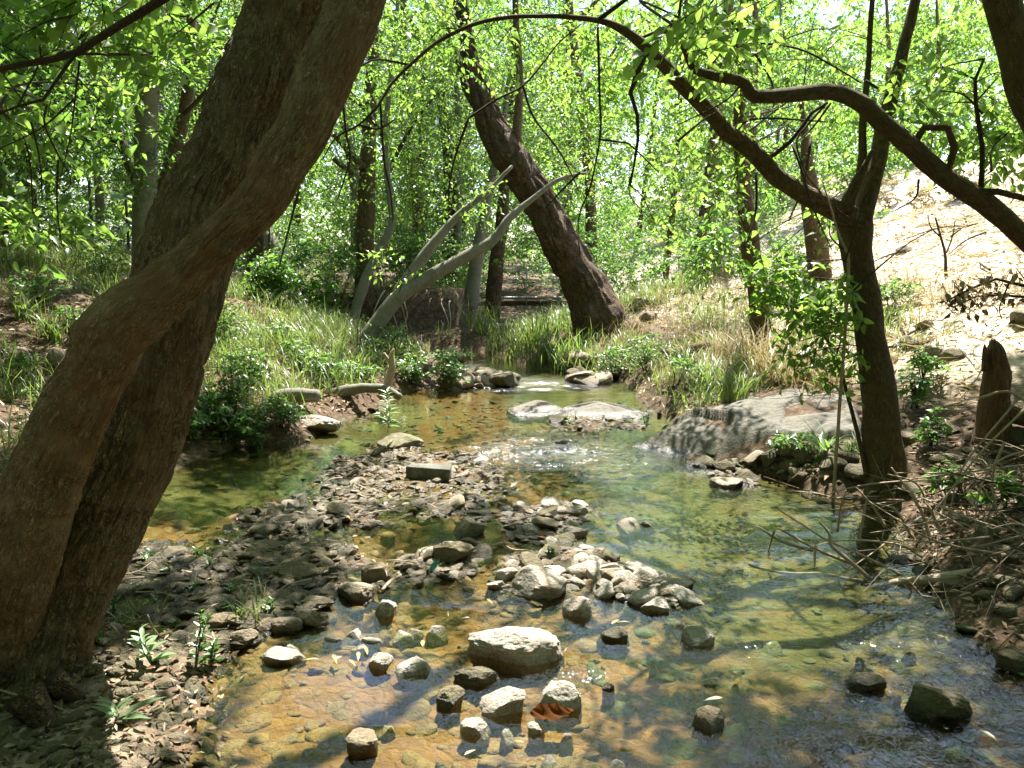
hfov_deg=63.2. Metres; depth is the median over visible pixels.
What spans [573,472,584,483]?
stone
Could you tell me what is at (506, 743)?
stone
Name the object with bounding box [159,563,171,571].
seedling
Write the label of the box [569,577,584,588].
stone
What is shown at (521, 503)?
stone
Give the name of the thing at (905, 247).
rock
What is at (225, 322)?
weed
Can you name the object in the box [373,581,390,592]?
stone
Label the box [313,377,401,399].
driftwood
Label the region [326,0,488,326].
slim tree
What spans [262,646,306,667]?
rock
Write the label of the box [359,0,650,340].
leaning tree
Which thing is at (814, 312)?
sapling
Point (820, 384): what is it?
grass tuft
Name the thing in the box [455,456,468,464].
stone
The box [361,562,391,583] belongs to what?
rock
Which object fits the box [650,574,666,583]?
stone
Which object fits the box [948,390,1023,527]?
bare stem
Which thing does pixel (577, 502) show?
stone
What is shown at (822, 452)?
stone
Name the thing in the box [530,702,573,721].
dead leaf
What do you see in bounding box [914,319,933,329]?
rock
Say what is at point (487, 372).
stone
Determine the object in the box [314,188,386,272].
bush
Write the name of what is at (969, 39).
woodland tree
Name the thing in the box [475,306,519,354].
grass tuft
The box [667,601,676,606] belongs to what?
stone
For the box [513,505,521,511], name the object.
stone
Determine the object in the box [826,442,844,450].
stone
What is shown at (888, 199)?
bush
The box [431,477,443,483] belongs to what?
stone
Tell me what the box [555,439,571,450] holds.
stone
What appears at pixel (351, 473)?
stone
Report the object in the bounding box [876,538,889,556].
twig
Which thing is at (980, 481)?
rock
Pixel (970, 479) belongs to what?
stick
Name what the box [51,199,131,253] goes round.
bush
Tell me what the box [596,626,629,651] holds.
rock
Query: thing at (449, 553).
rock
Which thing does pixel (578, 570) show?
stone
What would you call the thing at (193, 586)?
seedling
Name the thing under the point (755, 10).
woodland tree
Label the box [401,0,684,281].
woodland tree
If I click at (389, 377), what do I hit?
dead stub
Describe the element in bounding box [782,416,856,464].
strap plant
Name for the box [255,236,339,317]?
bush
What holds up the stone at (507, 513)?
in the water
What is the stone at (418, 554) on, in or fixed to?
on the ground at (768, 697)
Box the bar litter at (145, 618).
[119,445,518,630]
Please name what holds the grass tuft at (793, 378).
on the ground at (768, 697)
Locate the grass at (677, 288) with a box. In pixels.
[499,260,726,346]
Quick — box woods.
[10,0,1023,261]
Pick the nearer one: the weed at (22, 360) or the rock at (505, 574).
the rock at (505, 574)
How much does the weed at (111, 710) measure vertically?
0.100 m
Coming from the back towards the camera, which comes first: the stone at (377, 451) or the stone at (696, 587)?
the stone at (377, 451)
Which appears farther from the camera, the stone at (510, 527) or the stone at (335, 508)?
the stone at (335, 508)
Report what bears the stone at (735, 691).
on the ground at (768, 697)
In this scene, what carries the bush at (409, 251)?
on the ground at (768, 697)
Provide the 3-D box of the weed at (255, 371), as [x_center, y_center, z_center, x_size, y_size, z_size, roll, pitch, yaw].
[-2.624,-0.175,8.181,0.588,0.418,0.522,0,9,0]
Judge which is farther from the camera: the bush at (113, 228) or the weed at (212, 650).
the bush at (113, 228)
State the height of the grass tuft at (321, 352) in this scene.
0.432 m
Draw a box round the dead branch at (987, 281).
[938,267,1023,326]
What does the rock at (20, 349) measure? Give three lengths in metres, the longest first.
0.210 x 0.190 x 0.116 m
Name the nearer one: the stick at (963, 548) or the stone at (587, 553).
the stick at (963, 548)
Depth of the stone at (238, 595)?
3.86 m
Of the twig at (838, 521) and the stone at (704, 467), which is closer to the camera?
the twig at (838, 521)
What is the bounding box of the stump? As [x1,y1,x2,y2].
[969,339,1023,449]
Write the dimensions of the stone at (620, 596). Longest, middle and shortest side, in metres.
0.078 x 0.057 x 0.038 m
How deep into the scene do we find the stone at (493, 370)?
10.93 m
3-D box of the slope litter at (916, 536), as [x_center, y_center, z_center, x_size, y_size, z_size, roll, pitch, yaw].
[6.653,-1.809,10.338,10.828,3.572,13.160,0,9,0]
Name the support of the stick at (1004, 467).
in the brush tangle
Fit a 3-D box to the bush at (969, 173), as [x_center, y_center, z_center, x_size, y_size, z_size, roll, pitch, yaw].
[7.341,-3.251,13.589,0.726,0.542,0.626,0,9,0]
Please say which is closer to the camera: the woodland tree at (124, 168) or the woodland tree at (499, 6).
the woodland tree at (499, 6)
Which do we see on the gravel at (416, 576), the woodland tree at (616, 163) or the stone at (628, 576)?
the stone at (628, 576)
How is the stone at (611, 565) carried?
on the gravel at (416, 576)
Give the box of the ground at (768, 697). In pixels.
[0,155,1023,767]
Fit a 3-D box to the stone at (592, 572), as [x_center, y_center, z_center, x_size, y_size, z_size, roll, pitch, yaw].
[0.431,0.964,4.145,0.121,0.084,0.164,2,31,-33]
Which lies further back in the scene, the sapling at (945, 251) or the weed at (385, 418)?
the sapling at (945, 251)
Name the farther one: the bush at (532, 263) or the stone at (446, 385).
the bush at (532, 263)
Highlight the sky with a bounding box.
[10,0,1007,249]
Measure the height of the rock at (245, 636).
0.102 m
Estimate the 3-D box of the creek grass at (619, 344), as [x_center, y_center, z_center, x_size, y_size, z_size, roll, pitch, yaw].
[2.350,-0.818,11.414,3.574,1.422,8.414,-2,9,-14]
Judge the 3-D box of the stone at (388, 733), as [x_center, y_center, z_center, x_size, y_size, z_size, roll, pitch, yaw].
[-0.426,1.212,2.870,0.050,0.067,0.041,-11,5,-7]
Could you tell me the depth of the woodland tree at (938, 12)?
28.58 m
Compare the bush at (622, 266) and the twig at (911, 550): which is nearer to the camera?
the twig at (911, 550)
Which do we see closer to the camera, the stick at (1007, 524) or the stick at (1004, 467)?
the stick at (1007, 524)
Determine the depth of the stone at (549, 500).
5.31 m
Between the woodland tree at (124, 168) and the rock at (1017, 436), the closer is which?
the rock at (1017, 436)
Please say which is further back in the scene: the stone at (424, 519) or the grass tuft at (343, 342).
the grass tuft at (343, 342)
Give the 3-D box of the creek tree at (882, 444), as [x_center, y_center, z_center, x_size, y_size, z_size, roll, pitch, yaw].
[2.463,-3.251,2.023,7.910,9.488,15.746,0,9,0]
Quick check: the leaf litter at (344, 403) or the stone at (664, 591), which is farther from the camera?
the leaf litter at (344, 403)
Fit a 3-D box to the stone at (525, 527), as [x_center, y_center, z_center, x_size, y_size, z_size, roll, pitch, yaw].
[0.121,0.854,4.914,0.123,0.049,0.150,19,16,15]
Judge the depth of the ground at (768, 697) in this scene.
4.41 m
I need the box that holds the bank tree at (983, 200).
[620,0,1023,252]
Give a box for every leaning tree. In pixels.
[0,0,662,733]
[164,2,301,302]
[352,162,588,349]
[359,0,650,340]
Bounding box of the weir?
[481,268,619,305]
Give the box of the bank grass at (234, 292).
[0,228,484,468]
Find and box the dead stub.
[377,349,395,399]
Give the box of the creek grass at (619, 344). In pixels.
[548,279,963,422]
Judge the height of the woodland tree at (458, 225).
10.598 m
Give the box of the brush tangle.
[834,437,1023,649]
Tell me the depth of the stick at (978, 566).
3.50 m
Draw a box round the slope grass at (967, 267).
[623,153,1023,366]
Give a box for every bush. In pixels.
[9,197,94,243]
[18,203,95,255]
[40,204,119,248]
[41,183,129,243]
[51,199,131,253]
[55,159,158,243]
[109,218,131,254]
[230,247,255,280]
[232,230,276,280]
[235,208,304,277]
[238,251,308,308]
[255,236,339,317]
[274,196,329,277]
[293,228,375,314]
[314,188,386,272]
[374,219,449,284]
[386,187,444,257]
[410,228,469,287]
[435,219,492,294]
[464,172,528,275]
[487,211,559,292]
[519,177,599,273]
[551,206,628,302]
[591,222,669,298]
[597,182,665,280]
[638,233,713,286]
[659,185,733,273]
[679,217,740,275]
[763,235,806,277]
[876,176,903,208]
[902,180,943,209]
[944,168,985,199]
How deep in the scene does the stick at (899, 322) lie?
8.46 m
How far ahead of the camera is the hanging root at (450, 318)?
14.46 m
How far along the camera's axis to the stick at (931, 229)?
11.89 m
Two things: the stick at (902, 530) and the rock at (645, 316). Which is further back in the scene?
the rock at (645, 316)
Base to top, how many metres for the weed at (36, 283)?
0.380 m
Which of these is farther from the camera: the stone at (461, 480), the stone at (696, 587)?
the stone at (461, 480)
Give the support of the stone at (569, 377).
on the gravel at (416, 576)
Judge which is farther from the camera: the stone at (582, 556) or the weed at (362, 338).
the weed at (362, 338)
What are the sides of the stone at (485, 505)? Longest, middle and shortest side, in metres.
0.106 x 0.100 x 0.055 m
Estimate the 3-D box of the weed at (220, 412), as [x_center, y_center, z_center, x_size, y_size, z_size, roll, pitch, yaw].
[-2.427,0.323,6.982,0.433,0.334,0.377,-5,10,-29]
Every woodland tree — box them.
[0,0,137,258]
[1,7,193,253]
[4,0,129,200]
[4,0,183,250]
[4,67,129,235]
[7,0,455,253]
[8,0,208,197]
[37,0,241,255]
[40,0,137,228]
[58,0,474,287]
[99,0,392,282]
[104,0,304,267]
[104,71,174,237]
[114,0,235,169]
[175,0,487,285]
[209,43,327,247]
[211,0,492,283]
[220,10,407,257]
[236,0,511,286]
[308,16,453,259]
[322,0,572,286]
[374,0,566,274]
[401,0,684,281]
[428,0,677,292]
[429,36,644,254]
[447,0,661,275]
[531,0,850,296]
[555,26,748,251]
[579,0,871,274]
[607,0,789,283]
[642,0,815,246]
[651,0,887,259]
[680,4,854,212]
[700,0,851,171]
[705,6,929,171]
[775,0,1000,194]
[788,0,1000,166]
[835,0,1012,178]
[927,2,1021,132]
[941,1,1023,157]
[965,4,1019,154]
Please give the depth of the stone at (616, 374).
10.96 m
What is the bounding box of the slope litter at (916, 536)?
[601,179,1023,547]
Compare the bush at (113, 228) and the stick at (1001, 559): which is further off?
the bush at (113, 228)
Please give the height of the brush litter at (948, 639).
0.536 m
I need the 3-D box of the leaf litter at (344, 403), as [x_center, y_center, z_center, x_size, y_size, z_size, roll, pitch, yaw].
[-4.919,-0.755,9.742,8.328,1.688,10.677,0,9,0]
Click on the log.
(696, 348)
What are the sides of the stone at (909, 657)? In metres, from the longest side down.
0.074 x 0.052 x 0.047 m
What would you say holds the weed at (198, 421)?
on the ground at (768, 697)
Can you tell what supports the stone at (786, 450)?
on the gravel at (416, 576)
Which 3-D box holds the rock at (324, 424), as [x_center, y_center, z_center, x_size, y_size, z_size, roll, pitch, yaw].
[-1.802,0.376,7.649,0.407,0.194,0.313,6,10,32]
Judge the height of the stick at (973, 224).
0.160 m
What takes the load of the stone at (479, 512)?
on the gravel at (416, 576)
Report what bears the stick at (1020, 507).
in the brush tangle
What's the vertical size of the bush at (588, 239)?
2.223 m
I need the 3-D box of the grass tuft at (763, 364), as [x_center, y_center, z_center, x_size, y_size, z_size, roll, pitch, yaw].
[2.539,-0.268,8.163,1.180,0.662,1.372,-7,11,-39]
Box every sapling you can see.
[722,254,874,483]
[822,182,934,506]
[927,214,962,276]
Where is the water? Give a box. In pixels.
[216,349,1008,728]
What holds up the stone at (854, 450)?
on the gravel at (416, 576)
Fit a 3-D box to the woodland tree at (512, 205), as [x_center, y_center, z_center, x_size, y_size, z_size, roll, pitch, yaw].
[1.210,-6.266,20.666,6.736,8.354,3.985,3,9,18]
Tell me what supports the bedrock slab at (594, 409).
on the ground at (768, 697)
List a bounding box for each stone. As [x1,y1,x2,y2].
[113,586,126,599]
[119,584,131,595]
[134,585,156,590]
[135,603,159,616]
[153,556,164,559]
[158,592,178,601]
[161,546,187,560]
[175,582,190,589]
[188,556,214,568]
[214,538,229,544]
[219,559,235,572]
[227,624,244,630]
[235,592,245,600]
[236,551,260,559]
[244,515,257,522]
[249,523,278,534]
[266,606,286,616]
[273,513,297,521]
[278,578,292,586]
[281,500,299,505]
[287,644,299,651]
[290,493,307,498]
[298,528,313,536]
[304,595,334,609]
[319,489,330,496]
[320,484,337,490]
[323,637,342,650]
[327,502,350,514]
[337,479,348,485]
[340,628,362,646]
[342,532,353,537]
[344,469,358,477]
[349,477,364,484]
[350,644,368,659]
[355,463,362,468]
[361,461,375,466]
[361,637,382,653]
[368,445,386,456]
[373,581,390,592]
[379,710,387,724]
[381,725,395,740]
[392,495,399,500]
[392,630,413,647]
[401,361,423,373]
[408,628,423,646]
[410,498,427,505]
[413,355,433,370]
[413,549,422,558]
[418,515,430,524]
[421,546,432,553]
[422,549,433,560]
[426,625,447,645]
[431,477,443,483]
[435,761,449,767]
[437,377,463,389]
[437,503,454,514]
[446,494,464,509]
[449,369,471,373]
[450,571,458,580]
[451,386,460,391]
[455,354,465,364]
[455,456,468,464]
[455,478,465,483]
[456,373,475,388]
[460,537,479,546]
[463,492,484,502]
[465,502,477,509]
[468,510,489,514]
[471,383,483,387]
[472,456,488,465]
[473,376,480,383]
[473,543,491,559]
[474,367,502,373]
[478,369,492,375]
[478,502,492,508]
[481,374,494,386]
[486,581,505,589]
[489,372,517,388]
[499,584,510,590]
[499,728,513,750]
[500,490,510,496]
[501,511,513,515]
[503,523,521,530]
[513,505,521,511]
[516,501,526,505]
[519,551,542,567]
[522,523,539,531]
[530,585,541,590]
[531,511,537,517]
[531,516,558,530]
[538,505,559,518]
[538,543,560,559]
[540,496,563,507]
[540,754,558,767]
[544,565,565,572]
[545,536,556,543]
[553,559,570,571]
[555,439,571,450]
[556,532,574,546]
[557,505,566,513]
[559,733,573,754]
[563,526,587,538]
[564,371,594,386]
[566,368,579,385]
[566,505,587,514]
[567,561,600,579]
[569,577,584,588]
[572,372,600,389]
[572,500,588,506]
[573,366,586,371]
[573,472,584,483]
[573,552,588,562]
[577,550,590,555]
[578,544,593,549]
[585,564,601,581]
[586,555,602,564]
[592,578,613,599]
[594,370,619,377]
[595,370,612,386]
[595,550,620,562]
[600,563,619,568]
[608,759,624,767]
[609,570,635,584]
[611,586,624,597]
[615,593,624,600]
[616,517,642,539]
[624,587,637,594]
[626,562,647,572]
[627,586,659,603]
[633,567,658,581]
[639,521,653,538]
[648,662,656,678]
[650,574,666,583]
[655,585,673,596]
[665,596,677,602]
[666,578,692,587]
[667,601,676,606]
[671,584,697,610]
[673,620,685,639]
[674,590,703,606]
[685,453,714,470]
[685,575,701,591]
[699,465,707,471]
[706,472,714,477]
[711,461,735,472]
[719,473,735,477]
[723,459,738,466]
[731,684,739,700]
[736,469,760,484]
[744,450,762,465]
[761,450,777,467]
[775,443,795,457]
[777,458,799,472]
[788,467,799,476]
[788,471,807,482]
[791,446,816,463]
[803,463,811,468]
[818,449,840,457]
[819,456,848,470]
[823,452,838,456]
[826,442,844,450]
[826,470,832,475]
[838,450,859,462]
[841,439,853,447]
[843,463,864,480]
[844,446,858,453]
[855,657,865,671]
[890,695,901,708]
[901,651,916,663]
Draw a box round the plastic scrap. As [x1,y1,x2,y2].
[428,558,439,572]
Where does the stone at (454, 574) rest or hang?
on the gravel at (416, 576)
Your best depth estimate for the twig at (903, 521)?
4.32 m
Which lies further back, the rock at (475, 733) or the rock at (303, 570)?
the rock at (303, 570)
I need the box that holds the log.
[660,341,710,359]
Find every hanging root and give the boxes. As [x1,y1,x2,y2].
[345,293,348,317]
[373,290,384,314]
[394,293,417,329]
[398,297,423,328]
[402,290,427,315]
[421,298,431,343]
[441,298,449,327]
[445,300,450,346]
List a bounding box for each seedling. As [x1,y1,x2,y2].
[96,624,112,642]
[109,594,120,610]
[140,548,152,559]
[147,594,160,603]
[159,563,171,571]
[168,618,178,625]
[187,582,197,590]
[192,545,204,554]
[202,554,215,564]
[219,599,231,612]
[223,582,236,593]
[252,567,260,576]
[262,596,275,611]
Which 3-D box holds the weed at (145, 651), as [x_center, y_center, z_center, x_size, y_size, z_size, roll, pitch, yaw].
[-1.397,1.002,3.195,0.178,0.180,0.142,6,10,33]
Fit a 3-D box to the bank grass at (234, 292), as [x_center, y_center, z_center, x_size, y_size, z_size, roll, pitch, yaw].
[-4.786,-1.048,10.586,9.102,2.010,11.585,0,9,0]
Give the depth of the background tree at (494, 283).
16.85 m
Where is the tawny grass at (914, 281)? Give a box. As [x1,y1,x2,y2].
[564,255,1023,388]
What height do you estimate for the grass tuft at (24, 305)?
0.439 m
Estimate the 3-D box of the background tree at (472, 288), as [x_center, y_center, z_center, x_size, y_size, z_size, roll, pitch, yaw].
[1.074,-3.857,15.546,4.691,4.978,4.157,-6,10,-32]
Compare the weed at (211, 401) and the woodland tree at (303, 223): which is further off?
the woodland tree at (303, 223)
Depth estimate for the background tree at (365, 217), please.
14.77 m
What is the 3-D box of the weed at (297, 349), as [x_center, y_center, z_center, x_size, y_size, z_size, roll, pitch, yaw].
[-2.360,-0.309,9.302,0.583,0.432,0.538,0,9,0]
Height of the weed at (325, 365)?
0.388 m
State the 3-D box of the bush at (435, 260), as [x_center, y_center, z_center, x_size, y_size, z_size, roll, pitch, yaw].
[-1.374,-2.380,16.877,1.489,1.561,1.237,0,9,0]
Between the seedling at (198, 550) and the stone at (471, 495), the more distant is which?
the stone at (471, 495)
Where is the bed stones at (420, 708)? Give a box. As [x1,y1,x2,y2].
[126,400,636,767]
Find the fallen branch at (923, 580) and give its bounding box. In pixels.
[748,521,979,588]
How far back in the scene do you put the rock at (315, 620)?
3.65 m
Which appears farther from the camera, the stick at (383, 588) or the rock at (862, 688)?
the stick at (383, 588)
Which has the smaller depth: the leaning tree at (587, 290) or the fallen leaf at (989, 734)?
the fallen leaf at (989, 734)
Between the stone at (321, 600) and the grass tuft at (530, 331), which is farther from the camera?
the grass tuft at (530, 331)
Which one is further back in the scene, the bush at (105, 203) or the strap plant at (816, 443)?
the bush at (105, 203)
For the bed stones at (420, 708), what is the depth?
3.27 m
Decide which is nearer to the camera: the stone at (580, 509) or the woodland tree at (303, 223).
the stone at (580, 509)
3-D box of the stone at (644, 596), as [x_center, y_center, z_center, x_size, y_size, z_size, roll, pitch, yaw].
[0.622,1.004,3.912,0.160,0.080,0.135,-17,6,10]
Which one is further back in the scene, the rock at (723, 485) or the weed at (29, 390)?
the weed at (29, 390)
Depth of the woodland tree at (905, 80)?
36.06 m
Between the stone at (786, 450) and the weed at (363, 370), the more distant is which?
the weed at (363, 370)
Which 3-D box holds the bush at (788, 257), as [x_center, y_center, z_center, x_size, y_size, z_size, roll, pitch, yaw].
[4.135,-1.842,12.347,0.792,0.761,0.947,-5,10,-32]
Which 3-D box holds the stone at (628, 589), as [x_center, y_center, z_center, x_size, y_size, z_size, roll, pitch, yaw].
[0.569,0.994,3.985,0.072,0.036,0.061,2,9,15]
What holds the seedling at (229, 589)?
on the gravel at (205, 593)
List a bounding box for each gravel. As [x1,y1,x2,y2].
[0,603,240,767]
[103,486,358,652]
[307,348,828,614]
[661,362,1023,682]
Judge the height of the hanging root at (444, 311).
0.520 m
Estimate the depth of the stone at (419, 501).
5.42 m
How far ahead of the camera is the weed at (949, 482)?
4.93 m
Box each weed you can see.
[1,352,49,376]
[3,266,72,300]
[17,389,40,400]
[51,305,86,325]
[69,238,130,281]
[87,694,166,720]
[127,624,176,665]
[128,583,144,591]
[187,609,212,667]
[188,407,215,440]
[194,384,236,427]
[200,403,249,442]
[202,351,259,420]
[203,635,223,665]
[216,300,259,346]
[216,345,278,385]
[219,402,281,452]
[245,317,299,344]
[255,396,315,426]
[276,338,322,369]
[295,351,350,383]
[336,319,385,355]
[338,360,384,383]
[374,323,419,357]
[374,386,399,432]
[394,351,431,383]
[424,348,469,387]
[445,346,475,362]
[545,546,554,558]
[593,345,634,375]
[619,332,677,373]
[641,411,651,427]
[658,350,708,389]
[765,430,816,453]
[878,278,924,306]
[896,342,950,382]
[896,374,935,408]
[910,405,952,446]
[914,459,974,506]
[964,469,1023,509]
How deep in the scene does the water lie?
8.77 m
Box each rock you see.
[8,346,30,358]
[46,347,65,366]
[209,612,239,628]
[229,628,258,649]
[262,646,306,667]
[270,388,320,402]
[271,616,302,634]
[277,561,321,578]
[293,611,328,630]
[299,414,341,432]
[337,582,374,605]
[344,727,377,761]
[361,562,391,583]
[366,652,393,679]
[373,599,396,629]
[376,433,423,449]
[395,656,434,688]
[433,541,474,564]
[436,685,464,721]
[453,666,499,698]
[454,518,485,540]
[460,717,490,751]
[467,626,564,680]
[479,686,525,729]
[494,567,517,581]
[503,371,520,379]
[512,565,566,600]
[527,721,544,749]
[538,680,581,727]
[549,414,567,425]
[558,361,581,371]
[562,596,591,630]
[564,350,592,364]
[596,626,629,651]
[599,568,623,579]
[602,682,614,706]
[629,297,648,310]
[639,311,656,321]
[640,597,669,614]
[664,584,689,596]
[681,626,714,658]
[691,705,724,747]
[708,477,742,494]
[843,672,886,705]
[895,245,910,253]
[898,682,972,731]
[899,335,921,349]
[902,430,918,442]
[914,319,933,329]
[922,344,944,356]
[940,348,966,362]
[968,477,995,488]
[995,649,1023,675]
[1009,308,1023,323]
[1010,426,1023,447]
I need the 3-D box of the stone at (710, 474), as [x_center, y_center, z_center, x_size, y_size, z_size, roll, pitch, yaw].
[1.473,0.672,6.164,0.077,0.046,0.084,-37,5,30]
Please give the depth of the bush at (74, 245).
15.70 m
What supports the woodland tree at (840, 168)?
on the ground at (768, 697)
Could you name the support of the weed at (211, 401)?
on the ground at (768, 697)
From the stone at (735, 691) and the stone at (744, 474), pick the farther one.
the stone at (744, 474)
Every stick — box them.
[0,689,68,713]
[381,542,502,590]
[763,476,903,500]
[787,496,875,503]
[795,491,869,509]
[798,479,946,502]
[832,497,942,509]
[843,516,921,573]
[869,501,1005,555]
[870,518,947,532]
[874,247,911,261]
[880,474,982,507]
[895,486,1006,530]
[896,314,904,333]
[897,472,962,476]
[898,225,960,241]
[899,456,1023,486]
[903,536,989,542]
[911,464,1023,479]
[930,547,1023,607]
[935,506,1023,510]
[939,445,991,475]
[945,534,1023,550]
[948,222,977,232]
[948,231,986,254]
[953,492,1023,504]
[979,261,991,270]
[980,553,1003,581]
[991,523,1023,528]
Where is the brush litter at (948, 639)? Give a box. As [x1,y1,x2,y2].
[826,444,1023,693]
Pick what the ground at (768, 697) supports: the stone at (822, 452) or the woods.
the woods
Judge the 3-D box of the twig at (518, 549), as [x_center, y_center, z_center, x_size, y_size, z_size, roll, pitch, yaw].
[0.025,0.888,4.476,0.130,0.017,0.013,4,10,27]
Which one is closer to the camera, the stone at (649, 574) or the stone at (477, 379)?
the stone at (649, 574)
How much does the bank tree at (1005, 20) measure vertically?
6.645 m
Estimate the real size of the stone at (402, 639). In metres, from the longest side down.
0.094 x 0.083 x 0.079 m
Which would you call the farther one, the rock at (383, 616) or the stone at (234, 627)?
the rock at (383, 616)
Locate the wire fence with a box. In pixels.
[16,177,271,287]
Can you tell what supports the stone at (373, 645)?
on the ground at (768, 697)
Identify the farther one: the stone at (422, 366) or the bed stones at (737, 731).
the stone at (422, 366)
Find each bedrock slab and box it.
[507,400,561,422]
[561,401,647,419]
[630,388,860,461]
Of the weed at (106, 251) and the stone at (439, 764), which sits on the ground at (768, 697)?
the weed at (106, 251)
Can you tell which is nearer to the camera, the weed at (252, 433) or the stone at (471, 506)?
the stone at (471, 506)
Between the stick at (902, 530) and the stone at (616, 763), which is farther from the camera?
the stick at (902, 530)
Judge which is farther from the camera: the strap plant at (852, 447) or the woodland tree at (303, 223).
the woodland tree at (303, 223)
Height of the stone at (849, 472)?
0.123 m
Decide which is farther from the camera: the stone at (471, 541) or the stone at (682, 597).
the stone at (471, 541)
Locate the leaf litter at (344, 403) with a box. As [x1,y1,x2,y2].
[0,257,465,474]
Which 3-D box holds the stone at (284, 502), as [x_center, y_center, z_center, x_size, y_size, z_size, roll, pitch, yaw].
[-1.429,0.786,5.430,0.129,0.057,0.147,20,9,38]
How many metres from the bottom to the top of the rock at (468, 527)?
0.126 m
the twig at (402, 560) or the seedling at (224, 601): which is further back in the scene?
the twig at (402, 560)
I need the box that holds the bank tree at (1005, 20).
[937,0,1023,133]
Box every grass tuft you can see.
[0,284,52,321]
[4,307,75,346]
[105,593,170,629]
[215,298,237,340]
[219,577,279,622]
[247,321,289,345]
[260,321,296,355]
[279,339,347,370]
[281,314,340,347]
[321,327,353,358]
[331,345,377,379]
[464,296,508,335]
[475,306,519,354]
[485,320,530,361]
[511,302,560,361]
[520,314,568,371]
[523,322,595,372]
[557,331,603,375]
[642,339,718,383]
[671,340,752,393]
[684,355,786,403]
[690,327,807,387]
[692,321,748,363]
[718,319,798,372]
[736,330,856,388]
[743,321,808,356]
[772,342,858,393]
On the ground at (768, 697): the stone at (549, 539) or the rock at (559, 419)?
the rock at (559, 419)
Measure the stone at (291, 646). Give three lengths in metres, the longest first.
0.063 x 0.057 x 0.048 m
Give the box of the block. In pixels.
[406,463,451,483]
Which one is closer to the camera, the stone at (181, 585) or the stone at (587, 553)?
the stone at (181, 585)
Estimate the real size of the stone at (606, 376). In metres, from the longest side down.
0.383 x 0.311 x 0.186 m
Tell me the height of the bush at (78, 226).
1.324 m
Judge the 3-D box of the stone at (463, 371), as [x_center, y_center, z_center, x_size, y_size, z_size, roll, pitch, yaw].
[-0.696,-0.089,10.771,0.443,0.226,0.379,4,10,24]
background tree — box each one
[0,0,231,273]
[296,0,439,313]
[342,0,568,271]
[344,36,594,318]
[360,0,562,286]
[456,39,669,309]
[491,0,1022,350]
[648,0,902,281]
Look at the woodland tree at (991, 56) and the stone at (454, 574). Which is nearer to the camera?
the stone at (454, 574)
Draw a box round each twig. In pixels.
[125,561,151,574]
[134,591,164,592]
[138,571,173,573]
[147,614,159,635]
[201,632,231,639]
[271,578,311,594]
[297,540,340,545]
[385,560,416,563]
[506,545,527,550]
[758,526,813,551]
[768,530,775,550]
[777,508,906,577]
[777,527,850,564]
[800,539,922,557]
[814,540,817,569]
[836,490,846,531]
[855,487,885,526]
[856,495,867,544]
[876,503,912,538]
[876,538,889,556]
[885,544,921,550]
[887,474,941,532]
[891,467,932,540]
[915,504,967,530]
[937,486,945,522]
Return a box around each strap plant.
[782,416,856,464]
[845,431,859,453]
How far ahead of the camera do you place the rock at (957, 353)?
6.97 m
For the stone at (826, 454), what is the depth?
5.87 m
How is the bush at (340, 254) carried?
on the ground at (768, 697)
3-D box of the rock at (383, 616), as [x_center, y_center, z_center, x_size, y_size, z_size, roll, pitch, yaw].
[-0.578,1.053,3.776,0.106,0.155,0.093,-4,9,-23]
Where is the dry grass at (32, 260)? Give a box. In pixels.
[0,237,433,363]
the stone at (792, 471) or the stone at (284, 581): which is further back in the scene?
the stone at (792, 471)
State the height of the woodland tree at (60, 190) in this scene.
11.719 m
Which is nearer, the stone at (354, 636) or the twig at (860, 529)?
the stone at (354, 636)
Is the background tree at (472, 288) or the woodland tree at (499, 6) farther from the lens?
the woodland tree at (499, 6)
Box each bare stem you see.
[921,409,1023,531]
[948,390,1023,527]
[974,450,1023,527]
[978,390,1023,401]
[991,441,1005,520]
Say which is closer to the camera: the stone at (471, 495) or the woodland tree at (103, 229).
the stone at (471, 495)
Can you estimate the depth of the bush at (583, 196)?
24.65 m
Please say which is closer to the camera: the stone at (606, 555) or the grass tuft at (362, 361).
the stone at (606, 555)
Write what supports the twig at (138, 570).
on the gravel at (205, 593)
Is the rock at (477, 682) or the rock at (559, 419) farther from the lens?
the rock at (559, 419)
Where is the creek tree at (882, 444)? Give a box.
[278,0,972,505]
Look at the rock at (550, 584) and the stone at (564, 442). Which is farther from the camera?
the stone at (564, 442)
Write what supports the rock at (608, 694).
on the ground at (768, 697)
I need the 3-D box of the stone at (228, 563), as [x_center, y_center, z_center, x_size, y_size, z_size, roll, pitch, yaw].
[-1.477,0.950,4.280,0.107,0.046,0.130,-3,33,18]
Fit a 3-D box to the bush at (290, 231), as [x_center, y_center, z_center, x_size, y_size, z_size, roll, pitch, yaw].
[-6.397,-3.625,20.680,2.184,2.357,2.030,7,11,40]
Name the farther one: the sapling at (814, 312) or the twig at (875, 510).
the sapling at (814, 312)
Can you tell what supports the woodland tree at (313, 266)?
on the ground at (768, 697)
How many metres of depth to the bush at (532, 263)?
21.62 m
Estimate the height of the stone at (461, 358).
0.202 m
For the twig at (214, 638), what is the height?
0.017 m
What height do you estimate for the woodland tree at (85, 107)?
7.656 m
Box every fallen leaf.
[704,696,722,700]
[732,673,741,680]
[981,730,996,740]
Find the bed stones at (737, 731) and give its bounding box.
[153,395,1023,767]
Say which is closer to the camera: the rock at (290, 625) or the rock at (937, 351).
the rock at (290, 625)
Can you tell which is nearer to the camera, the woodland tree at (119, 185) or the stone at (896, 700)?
the stone at (896, 700)
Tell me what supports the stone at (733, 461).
on the gravel at (416, 576)
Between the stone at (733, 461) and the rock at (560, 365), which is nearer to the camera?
the stone at (733, 461)

